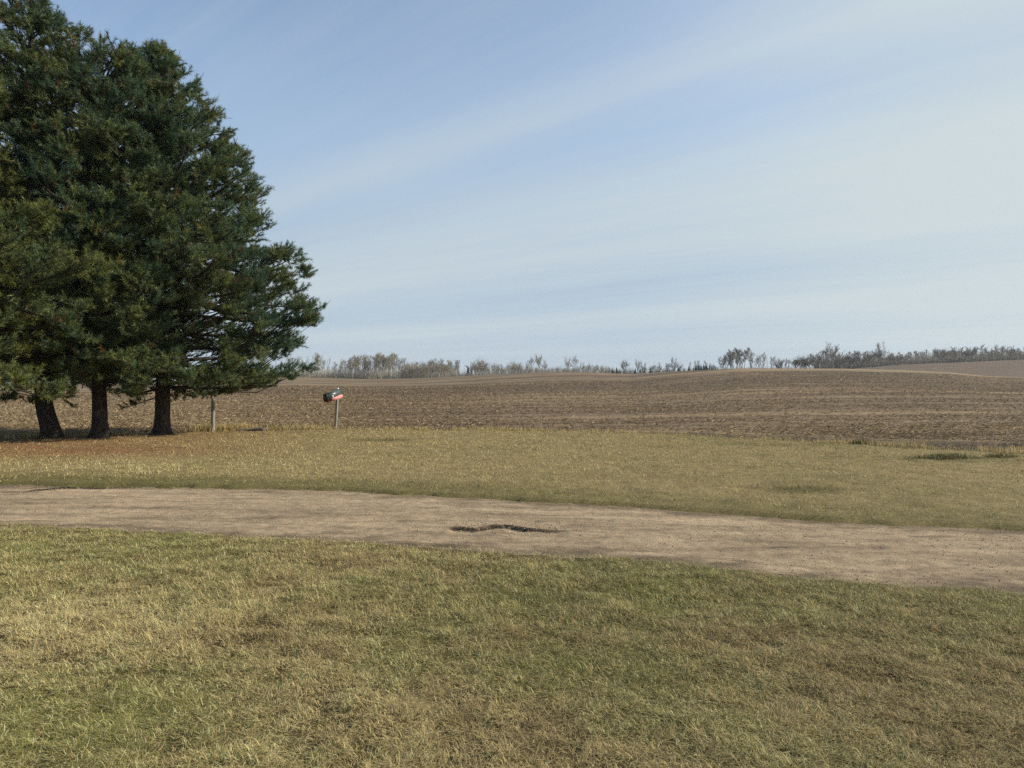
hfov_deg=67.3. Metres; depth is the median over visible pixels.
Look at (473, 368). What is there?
bare tree
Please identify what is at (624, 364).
bare tree
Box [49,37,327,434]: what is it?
pine tree
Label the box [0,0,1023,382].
sky
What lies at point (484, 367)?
bush
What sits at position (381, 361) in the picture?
bare tree
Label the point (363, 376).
undergrowth
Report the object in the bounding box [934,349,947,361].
bare tree
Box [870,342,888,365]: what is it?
bare tree
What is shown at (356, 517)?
driveway
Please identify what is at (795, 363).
bare tree
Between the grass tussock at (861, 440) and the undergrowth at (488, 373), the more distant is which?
the undergrowth at (488, 373)
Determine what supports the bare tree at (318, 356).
on the field
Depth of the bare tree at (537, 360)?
307.37 m
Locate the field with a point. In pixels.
(1005, 369)
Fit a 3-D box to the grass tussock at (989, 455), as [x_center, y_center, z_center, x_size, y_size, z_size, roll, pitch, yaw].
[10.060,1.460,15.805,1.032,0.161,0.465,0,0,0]
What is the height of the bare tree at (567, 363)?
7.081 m
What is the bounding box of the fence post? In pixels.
[211,398,214,431]
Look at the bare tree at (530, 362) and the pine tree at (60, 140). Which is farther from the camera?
the bare tree at (530, 362)
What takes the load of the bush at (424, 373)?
on the field
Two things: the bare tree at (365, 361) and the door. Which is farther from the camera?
the bare tree at (365, 361)
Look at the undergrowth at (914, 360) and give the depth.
360.84 m
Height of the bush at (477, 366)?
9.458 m
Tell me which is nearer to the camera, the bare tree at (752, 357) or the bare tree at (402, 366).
the bare tree at (752, 357)
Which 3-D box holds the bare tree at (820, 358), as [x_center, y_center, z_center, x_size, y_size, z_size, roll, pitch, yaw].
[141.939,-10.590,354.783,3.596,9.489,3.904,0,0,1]
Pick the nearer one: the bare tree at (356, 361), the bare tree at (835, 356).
the bare tree at (356, 361)
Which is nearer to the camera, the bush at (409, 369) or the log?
the log
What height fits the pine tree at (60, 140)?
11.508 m
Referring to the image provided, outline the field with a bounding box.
[0,360,1023,452]
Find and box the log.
[238,427,265,431]
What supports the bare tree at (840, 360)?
on the field
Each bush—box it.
[404,361,417,378]
[411,365,421,377]
[418,363,429,377]
[470,360,482,374]
[476,362,489,372]
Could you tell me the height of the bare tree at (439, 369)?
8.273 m
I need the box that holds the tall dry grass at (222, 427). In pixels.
[0,421,1023,453]
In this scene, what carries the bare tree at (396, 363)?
on the field
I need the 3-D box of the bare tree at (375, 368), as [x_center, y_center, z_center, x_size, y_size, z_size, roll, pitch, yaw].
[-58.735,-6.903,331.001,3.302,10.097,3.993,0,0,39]
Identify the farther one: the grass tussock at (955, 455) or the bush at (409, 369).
the bush at (409, 369)
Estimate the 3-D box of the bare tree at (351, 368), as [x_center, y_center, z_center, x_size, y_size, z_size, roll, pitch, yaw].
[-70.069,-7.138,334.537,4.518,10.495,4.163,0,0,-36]
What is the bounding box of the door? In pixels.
[323,394,328,400]
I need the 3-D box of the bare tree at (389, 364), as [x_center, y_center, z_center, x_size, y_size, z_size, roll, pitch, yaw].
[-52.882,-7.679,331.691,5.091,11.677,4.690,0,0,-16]
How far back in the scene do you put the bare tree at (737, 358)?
293.65 m
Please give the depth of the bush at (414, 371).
332.74 m
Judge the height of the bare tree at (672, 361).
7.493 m
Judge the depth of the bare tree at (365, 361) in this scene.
333.80 m
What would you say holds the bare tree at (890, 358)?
on the field
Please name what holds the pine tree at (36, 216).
on the lawn at (782, 507)
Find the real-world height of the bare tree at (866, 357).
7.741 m
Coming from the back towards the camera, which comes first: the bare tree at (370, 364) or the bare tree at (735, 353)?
the bare tree at (370, 364)
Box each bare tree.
[313,353,322,376]
[347,356,354,378]
[354,356,359,376]
[363,355,369,377]
[367,355,373,378]
[371,357,378,375]
[376,354,382,376]
[378,356,385,378]
[384,353,392,378]
[390,354,398,378]
[399,359,406,378]
[430,360,447,376]
[465,362,475,371]
[527,357,534,367]
[534,353,541,368]
[564,357,574,367]
[620,361,630,373]
[667,358,678,370]
[728,352,734,368]
[733,348,740,365]
[734,349,743,367]
[749,351,756,367]
[789,356,799,368]
[795,356,810,366]
[797,354,812,368]
[816,352,824,366]
[821,343,838,368]
[829,351,847,364]
[835,357,845,367]
[845,353,860,368]
[855,351,863,367]
[862,353,875,366]
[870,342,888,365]
[885,353,899,364]
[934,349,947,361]
[962,350,972,361]
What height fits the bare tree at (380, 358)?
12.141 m
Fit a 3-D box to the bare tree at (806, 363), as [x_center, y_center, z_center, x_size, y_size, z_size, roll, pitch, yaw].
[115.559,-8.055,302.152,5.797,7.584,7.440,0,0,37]
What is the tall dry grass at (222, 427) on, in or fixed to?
on the lawn at (782, 507)
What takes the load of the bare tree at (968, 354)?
on the field
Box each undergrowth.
[265,364,458,378]
[459,366,811,375]
[814,348,1023,368]
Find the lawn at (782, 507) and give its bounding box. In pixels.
[0,429,1023,767]
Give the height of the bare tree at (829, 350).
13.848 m
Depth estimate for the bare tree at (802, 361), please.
301.66 m
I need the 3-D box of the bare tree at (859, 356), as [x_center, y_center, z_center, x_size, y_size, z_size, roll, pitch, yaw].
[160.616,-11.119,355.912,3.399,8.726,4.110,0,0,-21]
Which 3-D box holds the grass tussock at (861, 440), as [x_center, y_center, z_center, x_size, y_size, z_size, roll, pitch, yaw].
[8.604,1.402,19.005,0.592,0.204,0.448,0,0,0]
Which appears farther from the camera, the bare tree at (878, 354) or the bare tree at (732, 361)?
the bare tree at (878, 354)
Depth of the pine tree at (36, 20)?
20.37 m
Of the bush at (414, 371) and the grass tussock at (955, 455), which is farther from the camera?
the bush at (414, 371)
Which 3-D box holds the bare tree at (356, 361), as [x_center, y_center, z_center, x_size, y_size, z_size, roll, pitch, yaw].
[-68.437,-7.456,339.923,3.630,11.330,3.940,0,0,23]
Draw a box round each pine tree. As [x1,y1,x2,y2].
[0,0,141,438]
[0,7,150,404]
[0,21,204,438]
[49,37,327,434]
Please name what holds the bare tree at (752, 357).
on the field
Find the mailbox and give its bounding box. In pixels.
[323,388,342,427]
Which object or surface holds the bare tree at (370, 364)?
on the field
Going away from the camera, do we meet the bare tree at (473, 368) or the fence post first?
the fence post
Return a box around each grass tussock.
[849,438,869,444]
[904,452,983,459]
[982,452,1023,458]
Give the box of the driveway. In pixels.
[0,485,1023,594]
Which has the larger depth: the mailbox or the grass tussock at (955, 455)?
the mailbox
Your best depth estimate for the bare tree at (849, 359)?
355.09 m

